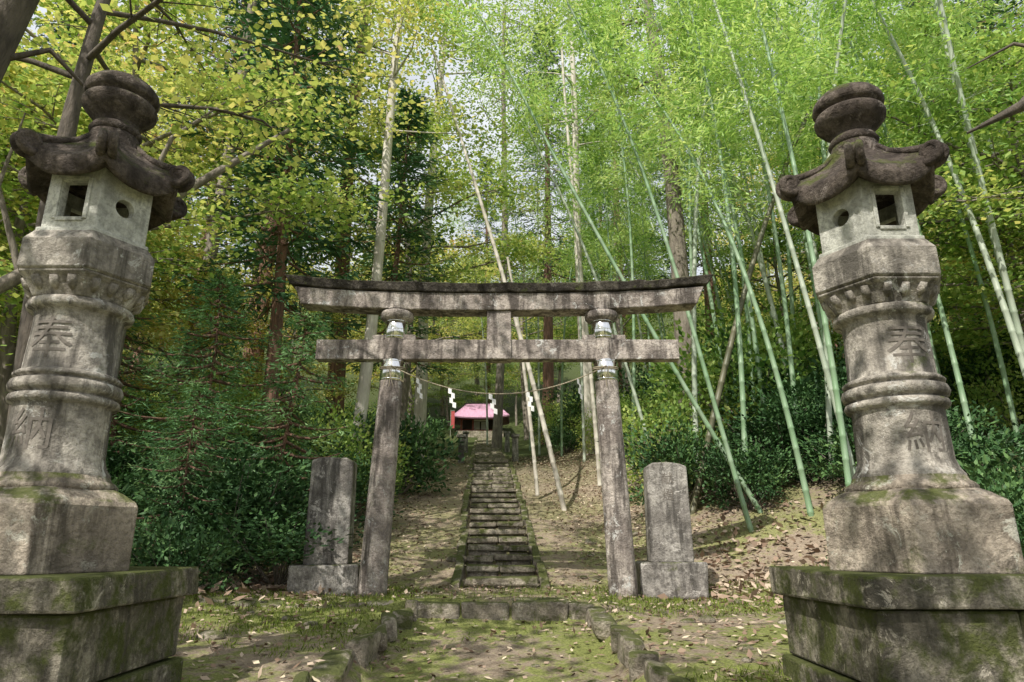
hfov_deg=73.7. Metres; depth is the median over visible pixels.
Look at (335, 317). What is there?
maple tree
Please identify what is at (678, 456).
evergreen shrub
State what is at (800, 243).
bamboo
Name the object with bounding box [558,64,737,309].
bamboo
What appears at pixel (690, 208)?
bamboo
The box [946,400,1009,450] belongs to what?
evergreen shrub
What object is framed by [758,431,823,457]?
evergreen shrub
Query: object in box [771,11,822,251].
bamboo
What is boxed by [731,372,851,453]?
evergreen shrub
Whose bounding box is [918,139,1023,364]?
maple tree
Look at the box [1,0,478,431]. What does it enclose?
maple tree
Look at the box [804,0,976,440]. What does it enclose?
bamboo
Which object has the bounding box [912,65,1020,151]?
bamboo
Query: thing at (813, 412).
evergreen shrub
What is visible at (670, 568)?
stone monument
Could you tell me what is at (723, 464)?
evergreen shrub
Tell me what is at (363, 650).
path edging stones
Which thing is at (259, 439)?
evergreen shrub
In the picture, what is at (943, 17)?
bamboo
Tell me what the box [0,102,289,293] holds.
leaning tree
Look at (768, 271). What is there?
bamboo
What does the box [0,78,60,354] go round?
maple tree
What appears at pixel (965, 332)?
maple tree
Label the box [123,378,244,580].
young conifer
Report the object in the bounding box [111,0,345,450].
tall tree
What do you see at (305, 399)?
young conifer
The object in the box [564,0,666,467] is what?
bamboo
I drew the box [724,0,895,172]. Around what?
bamboo
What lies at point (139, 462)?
evergreen shrub
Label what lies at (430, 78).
sky
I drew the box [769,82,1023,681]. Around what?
stone lantern
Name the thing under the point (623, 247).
bamboo
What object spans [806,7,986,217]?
bamboo
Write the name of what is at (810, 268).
bamboo
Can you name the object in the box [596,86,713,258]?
bamboo
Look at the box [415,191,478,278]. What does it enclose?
bamboo
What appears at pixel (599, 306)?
stone torii gate
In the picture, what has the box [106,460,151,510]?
evergreen shrub
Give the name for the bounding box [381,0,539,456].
tall tree
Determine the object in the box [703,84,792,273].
bamboo
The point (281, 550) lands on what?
evergreen shrub
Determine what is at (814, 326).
leaning bamboo
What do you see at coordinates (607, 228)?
bamboo
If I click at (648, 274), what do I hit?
bamboo
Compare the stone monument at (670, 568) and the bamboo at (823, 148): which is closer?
the stone monument at (670, 568)
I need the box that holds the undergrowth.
[108,290,1023,503]
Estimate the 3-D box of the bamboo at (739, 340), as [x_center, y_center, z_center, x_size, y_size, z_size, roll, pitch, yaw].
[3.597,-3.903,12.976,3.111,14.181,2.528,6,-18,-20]
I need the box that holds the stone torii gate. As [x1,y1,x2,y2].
[285,274,712,598]
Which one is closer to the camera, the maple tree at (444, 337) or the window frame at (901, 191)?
the window frame at (901, 191)
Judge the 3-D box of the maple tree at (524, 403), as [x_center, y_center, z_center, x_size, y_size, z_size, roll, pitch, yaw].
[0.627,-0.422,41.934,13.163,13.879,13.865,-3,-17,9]
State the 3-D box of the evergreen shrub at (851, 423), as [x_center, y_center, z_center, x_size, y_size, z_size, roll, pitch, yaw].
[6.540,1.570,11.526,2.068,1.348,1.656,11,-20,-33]
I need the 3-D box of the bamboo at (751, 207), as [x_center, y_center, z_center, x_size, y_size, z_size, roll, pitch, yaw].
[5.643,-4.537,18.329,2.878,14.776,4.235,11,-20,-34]
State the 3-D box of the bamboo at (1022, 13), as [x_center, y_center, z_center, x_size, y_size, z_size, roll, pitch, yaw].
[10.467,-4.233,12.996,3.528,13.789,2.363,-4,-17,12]
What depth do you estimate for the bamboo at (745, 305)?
15.38 m
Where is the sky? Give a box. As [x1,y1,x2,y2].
[21,0,1023,298]
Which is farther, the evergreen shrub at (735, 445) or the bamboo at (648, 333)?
the bamboo at (648, 333)
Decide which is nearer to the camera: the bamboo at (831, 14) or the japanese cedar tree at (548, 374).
the bamboo at (831, 14)
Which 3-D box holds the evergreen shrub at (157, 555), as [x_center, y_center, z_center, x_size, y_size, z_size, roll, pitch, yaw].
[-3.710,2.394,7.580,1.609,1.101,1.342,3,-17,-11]
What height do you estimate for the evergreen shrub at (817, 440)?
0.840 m
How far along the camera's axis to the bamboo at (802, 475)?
12.04 m
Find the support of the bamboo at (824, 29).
on the ground at (458, 663)
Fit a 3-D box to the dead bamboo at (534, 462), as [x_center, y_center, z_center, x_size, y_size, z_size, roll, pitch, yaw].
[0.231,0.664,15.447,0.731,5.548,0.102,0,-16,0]
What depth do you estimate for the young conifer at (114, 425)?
12.10 m
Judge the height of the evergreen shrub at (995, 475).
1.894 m
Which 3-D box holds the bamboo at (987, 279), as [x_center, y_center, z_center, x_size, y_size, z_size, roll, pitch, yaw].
[11.934,-3.963,19.875,3.460,13.461,2.479,-11,-19,16]
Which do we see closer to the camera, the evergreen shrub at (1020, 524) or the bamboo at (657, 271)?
the evergreen shrub at (1020, 524)
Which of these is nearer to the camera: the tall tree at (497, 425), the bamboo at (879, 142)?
the bamboo at (879, 142)
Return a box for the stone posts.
[457,431,519,462]
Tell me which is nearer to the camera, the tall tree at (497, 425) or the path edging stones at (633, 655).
the path edging stones at (633, 655)
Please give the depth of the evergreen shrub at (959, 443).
10.20 m
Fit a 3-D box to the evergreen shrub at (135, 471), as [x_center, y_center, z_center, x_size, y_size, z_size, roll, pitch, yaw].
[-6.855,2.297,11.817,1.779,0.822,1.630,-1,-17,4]
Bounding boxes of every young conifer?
[5,279,227,505]
[108,266,306,524]
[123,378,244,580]
[187,309,362,541]
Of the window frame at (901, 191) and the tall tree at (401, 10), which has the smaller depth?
the window frame at (901, 191)
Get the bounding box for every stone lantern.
[0,70,198,681]
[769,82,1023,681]
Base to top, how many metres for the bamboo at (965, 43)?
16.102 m
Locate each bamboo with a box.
[394,181,441,322]
[408,0,653,461]
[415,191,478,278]
[429,0,762,512]
[433,51,566,510]
[436,164,493,444]
[485,154,547,450]
[506,257,539,495]
[525,53,658,408]
[532,0,813,516]
[534,0,753,532]
[540,0,741,328]
[543,60,635,425]
[544,126,611,461]
[544,126,617,456]
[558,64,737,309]
[560,33,601,485]
[560,126,639,420]
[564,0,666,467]
[567,81,708,271]
[570,95,635,386]
[580,0,788,374]
[582,152,670,399]
[583,0,733,444]
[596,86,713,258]
[606,90,747,342]
[612,149,668,407]
[618,217,676,416]
[621,0,788,429]
[631,121,742,331]
[642,0,768,502]
[644,0,758,440]
[650,0,768,485]
[655,0,784,377]
[664,0,855,476]
[671,18,761,293]
[672,0,786,442]
[690,0,826,450]
[690,0,906,514]
[703,0,831,260]
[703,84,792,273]
[707,0,861,486]
[711,0,836,427]
[722,62,817,207]
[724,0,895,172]
[729,3,802,326]
[731,0,844,169]
[744,0,828,369]
[744,0,888,170]
[763,0,914,477]
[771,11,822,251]
[773,10,892,142]
[778,31,950,419]
[778,100,818,329]
[796,0,897,146]
[796,0,1023,377]
[800,0,938,373]
[801,11,840,347]
[803,0,907,152]
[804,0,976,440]
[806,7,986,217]
[814,0,1023,457]
[823,38,1002,318]
[824,0,1023,351]
[875,0,1018,314]
[885,0,1023,244]
[887,2,1019,181]
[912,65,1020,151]
[985,0,1023,94]
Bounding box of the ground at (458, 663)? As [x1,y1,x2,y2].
[116,281,1023,681]
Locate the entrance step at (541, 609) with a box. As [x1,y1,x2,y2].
[198,596,594,620]
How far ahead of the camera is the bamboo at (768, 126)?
23.10 m
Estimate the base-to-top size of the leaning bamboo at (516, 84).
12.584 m
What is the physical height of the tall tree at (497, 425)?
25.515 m
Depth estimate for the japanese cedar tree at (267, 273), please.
19.79 m
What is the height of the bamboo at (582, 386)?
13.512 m
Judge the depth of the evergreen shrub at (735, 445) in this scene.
13.07 m
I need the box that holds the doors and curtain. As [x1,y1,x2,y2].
[474,420,488,429]
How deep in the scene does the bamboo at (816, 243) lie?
25.89 m
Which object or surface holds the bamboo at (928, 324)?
on the ground at (458, 663)
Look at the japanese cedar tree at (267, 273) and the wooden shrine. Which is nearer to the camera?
the japanese cedar tree at (267, 273)
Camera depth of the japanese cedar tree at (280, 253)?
15.06 m
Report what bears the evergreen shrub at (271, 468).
on the ground at (458, 663)
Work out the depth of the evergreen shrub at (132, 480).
9.56 m
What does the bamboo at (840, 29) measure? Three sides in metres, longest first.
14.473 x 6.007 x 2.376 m
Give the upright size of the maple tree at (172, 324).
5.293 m
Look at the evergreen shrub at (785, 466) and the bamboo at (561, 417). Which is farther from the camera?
the bamboo at (561, 417)
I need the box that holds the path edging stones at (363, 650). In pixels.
[292,599,417,681]
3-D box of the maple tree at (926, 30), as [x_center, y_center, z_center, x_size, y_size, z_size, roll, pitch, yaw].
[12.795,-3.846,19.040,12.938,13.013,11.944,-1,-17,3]
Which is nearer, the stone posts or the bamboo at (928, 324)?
the bamboo at (928, 324)
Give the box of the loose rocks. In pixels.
[195,519,785,681]
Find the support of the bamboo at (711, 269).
on the ground at (458, 663)
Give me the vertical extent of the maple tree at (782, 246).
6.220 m
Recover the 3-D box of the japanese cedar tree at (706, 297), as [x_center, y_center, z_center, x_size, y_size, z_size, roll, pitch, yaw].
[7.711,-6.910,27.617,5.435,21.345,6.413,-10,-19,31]
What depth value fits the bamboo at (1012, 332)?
12.07 m
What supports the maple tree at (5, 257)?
on the ground at (458, 663)
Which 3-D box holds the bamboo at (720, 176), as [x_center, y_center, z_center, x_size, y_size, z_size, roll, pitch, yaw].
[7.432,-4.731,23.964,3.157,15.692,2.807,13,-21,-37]
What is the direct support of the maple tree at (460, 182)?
on the ground at (458, 663)
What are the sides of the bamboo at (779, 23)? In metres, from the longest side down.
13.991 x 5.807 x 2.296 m
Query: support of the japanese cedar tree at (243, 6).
on the ground at (458, 663)
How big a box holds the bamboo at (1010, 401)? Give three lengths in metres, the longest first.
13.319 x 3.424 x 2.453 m
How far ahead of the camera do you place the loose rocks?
6.21 m
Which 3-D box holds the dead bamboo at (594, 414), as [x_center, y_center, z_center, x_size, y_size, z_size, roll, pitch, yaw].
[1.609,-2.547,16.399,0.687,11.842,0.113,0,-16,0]
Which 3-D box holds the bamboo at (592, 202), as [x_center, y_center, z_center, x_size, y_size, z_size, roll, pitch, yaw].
[2.413,-3.392,23.044,3.594,14.848,2.964,6,-19,-2]
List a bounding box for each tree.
[0,0,424,378]
[0,44,263,452]
[0,67,203,356]
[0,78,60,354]
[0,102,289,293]
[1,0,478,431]
[21,18,253,308]
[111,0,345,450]
[120,235,301,463]
[143,6,484,405]
[144,0,312,388]
[152,0,386,482]
[167,0,377,441]
[190,260,383,451]
[235,84,591,430]
[236,0,528,466]
[253,226,528,430]
[283,0,445,420]
[314,85,468,378]
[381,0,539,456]
[430,0,568,448]
[440,225,625,439]
[452,0,668,454]
[491,17,614,444]
[511,75,564,454]
[529,0,795,430]
[641,0,770,414]
[658,212,843,367]
[728,0,1023,307]
[772,14,1023,357]
[917,23,1023,318]
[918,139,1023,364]
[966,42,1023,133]
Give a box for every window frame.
[51,176,93,220]
[869,186,909,228]
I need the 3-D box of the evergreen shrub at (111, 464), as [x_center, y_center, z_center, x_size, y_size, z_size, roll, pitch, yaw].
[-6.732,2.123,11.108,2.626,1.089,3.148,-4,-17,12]
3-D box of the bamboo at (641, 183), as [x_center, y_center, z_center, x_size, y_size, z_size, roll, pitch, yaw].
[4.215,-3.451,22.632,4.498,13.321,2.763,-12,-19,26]
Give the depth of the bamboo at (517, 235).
31.73 m
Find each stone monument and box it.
[287,457,359,595]
[635,462,708,599]
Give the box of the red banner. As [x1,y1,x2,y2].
[450,410,454,436]
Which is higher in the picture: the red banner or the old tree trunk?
the old tree trunk
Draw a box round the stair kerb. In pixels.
[450,440,549,587]
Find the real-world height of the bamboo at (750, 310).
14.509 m
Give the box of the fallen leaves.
[133,424,844,681]
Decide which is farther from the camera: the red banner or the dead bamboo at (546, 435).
the red banner
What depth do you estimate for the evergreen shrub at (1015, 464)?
9.27 m
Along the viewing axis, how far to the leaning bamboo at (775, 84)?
11.00 m
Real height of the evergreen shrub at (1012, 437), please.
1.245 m
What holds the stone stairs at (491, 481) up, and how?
on the ground at (458, 663)
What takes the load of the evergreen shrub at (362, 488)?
on the ground at (458, 663)
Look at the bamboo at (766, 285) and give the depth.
16.44 m
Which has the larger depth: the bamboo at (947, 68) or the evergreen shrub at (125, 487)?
the bamboo at (947, 68)
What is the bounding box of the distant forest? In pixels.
[0,0,1023,425]
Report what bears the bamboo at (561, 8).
on the ground at (458, 663)
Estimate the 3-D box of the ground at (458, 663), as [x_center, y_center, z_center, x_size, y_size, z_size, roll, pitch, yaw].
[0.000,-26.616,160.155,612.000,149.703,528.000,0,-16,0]
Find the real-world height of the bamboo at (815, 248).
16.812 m
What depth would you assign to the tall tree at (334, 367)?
22.97 m
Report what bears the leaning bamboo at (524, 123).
on the ground at (458, 663)
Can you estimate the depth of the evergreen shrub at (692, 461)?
12.79 m
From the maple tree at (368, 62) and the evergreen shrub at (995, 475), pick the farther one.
the maple tree at (368, 62)
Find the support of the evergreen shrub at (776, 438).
on the ground at (458, 663)
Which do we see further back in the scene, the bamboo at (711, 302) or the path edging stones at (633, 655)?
the bamboo at (711, 302)
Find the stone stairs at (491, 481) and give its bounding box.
[464,438,538,588]
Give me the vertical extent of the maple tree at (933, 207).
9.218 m
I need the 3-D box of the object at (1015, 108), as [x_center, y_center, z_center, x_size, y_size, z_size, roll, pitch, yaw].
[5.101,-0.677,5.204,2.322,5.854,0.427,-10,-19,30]
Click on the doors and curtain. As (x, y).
(476, 424)
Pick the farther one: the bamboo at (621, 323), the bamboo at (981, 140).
the bamboo at (621, 323)
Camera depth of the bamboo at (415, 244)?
26.75 m
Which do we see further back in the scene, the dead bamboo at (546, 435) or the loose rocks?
the dead bamboo at (546, 435)
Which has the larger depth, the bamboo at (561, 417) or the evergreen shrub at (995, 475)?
the bamboo at (561, 417)
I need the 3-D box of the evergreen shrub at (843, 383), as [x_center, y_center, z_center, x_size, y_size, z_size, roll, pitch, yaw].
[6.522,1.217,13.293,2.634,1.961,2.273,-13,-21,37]
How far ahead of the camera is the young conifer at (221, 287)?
11.59 m
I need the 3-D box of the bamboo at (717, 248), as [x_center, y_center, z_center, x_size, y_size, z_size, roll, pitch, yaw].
[5.054,-2.843,20.447,4.136,11.647,2.124,-7,-21,17]
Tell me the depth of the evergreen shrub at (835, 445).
10.34 m
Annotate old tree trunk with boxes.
[0,0,83,86]
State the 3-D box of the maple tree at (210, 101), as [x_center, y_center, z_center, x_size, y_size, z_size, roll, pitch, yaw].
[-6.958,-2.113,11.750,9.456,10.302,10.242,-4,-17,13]
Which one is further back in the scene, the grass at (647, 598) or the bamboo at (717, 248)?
the bamboo at (717, 248)
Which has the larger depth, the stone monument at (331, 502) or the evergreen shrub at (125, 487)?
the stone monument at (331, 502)
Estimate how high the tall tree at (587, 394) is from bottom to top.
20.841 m
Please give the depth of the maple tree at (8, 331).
12.66 m
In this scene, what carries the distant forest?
on the ground at (458, 663)
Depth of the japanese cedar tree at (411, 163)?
19.13 m
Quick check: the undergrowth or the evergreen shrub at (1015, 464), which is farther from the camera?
the undergrowth
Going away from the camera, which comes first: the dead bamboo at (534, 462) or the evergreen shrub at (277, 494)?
the evergreen shrub at (277, 494)
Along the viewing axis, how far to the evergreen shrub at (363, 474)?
12.10 m
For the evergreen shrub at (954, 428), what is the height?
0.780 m
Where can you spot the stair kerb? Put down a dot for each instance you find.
(460, 571)
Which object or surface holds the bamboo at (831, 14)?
on the ground at (458, 663)
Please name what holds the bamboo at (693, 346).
on the ground at (458, 663)
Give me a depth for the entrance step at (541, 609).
6.79 m
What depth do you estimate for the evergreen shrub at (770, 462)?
11.13 m
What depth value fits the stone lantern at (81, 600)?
3.92 m
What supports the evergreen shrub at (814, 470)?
on the ground at (458, 663)
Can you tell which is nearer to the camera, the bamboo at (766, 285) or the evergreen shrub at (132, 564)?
the evergreen shrub at (132, 564)
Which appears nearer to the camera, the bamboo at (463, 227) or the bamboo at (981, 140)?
the bamboo at (981, 140)
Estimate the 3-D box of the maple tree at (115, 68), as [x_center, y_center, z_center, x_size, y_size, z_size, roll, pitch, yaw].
[-13.964,-3.669,22.901,13.163,13.879,13.865,10,-19,-30]
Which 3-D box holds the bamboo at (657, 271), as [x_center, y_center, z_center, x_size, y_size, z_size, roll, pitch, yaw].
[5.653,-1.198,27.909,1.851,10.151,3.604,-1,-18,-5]
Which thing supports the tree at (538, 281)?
on the ground at (458, 663)
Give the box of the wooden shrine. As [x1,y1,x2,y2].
[450,403,508,437]
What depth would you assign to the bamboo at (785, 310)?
13.33 m
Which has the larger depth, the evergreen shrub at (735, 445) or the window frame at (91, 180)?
the evergreen shrub at (735, 445)
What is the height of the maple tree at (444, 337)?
11.468 m
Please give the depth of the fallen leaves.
8.40 m
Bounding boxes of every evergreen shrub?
[0,437,161,493]
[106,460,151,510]
[106,465,167,520]
[107,434,130,491]
[109,452,199,484]
[115,451,155,487]
[119,436,310,573]
[129,434,364,560]
[129,529,190,565]
[131,507,252,595]
[144,412,292,484]
[167,496,404,588]
[268,438,411,519]
[285,480,368,503]
[596,406,753,516]
[635,442,740,485]
[690,388,839,467]
[690,425,804,509]
[711,448,807,489]
[714,428,771,463]
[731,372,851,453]
[732,442,823,487]
[747,366,851,463]
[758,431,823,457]
[771,453,855,484]
[780,369,850,423]
[788,427,855,469]
[797,417,856,482]
[820,400,953,440]
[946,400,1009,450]
[948,420,966,442]
[952,422,1019,470]
[953,419,1023,497]
[957,435,1023,539]
[966,439,1023,517]
[969,462,1023,558]
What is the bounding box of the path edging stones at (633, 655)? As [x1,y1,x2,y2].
[585,606,693,681]
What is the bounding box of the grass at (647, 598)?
[178,561,827,681]
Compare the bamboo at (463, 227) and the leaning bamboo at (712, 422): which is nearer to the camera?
the leaning bamboo at (712, 422)
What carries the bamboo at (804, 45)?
on the ground at (458, 663)
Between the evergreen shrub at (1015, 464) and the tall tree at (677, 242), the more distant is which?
the tall tree at (677, 242)
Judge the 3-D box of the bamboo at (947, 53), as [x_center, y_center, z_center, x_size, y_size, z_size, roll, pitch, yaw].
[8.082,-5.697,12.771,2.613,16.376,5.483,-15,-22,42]
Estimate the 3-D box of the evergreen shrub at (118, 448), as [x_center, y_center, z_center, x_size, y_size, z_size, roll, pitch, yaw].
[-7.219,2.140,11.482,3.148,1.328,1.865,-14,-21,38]
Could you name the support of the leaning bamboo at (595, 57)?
on the ground at (458, 663)

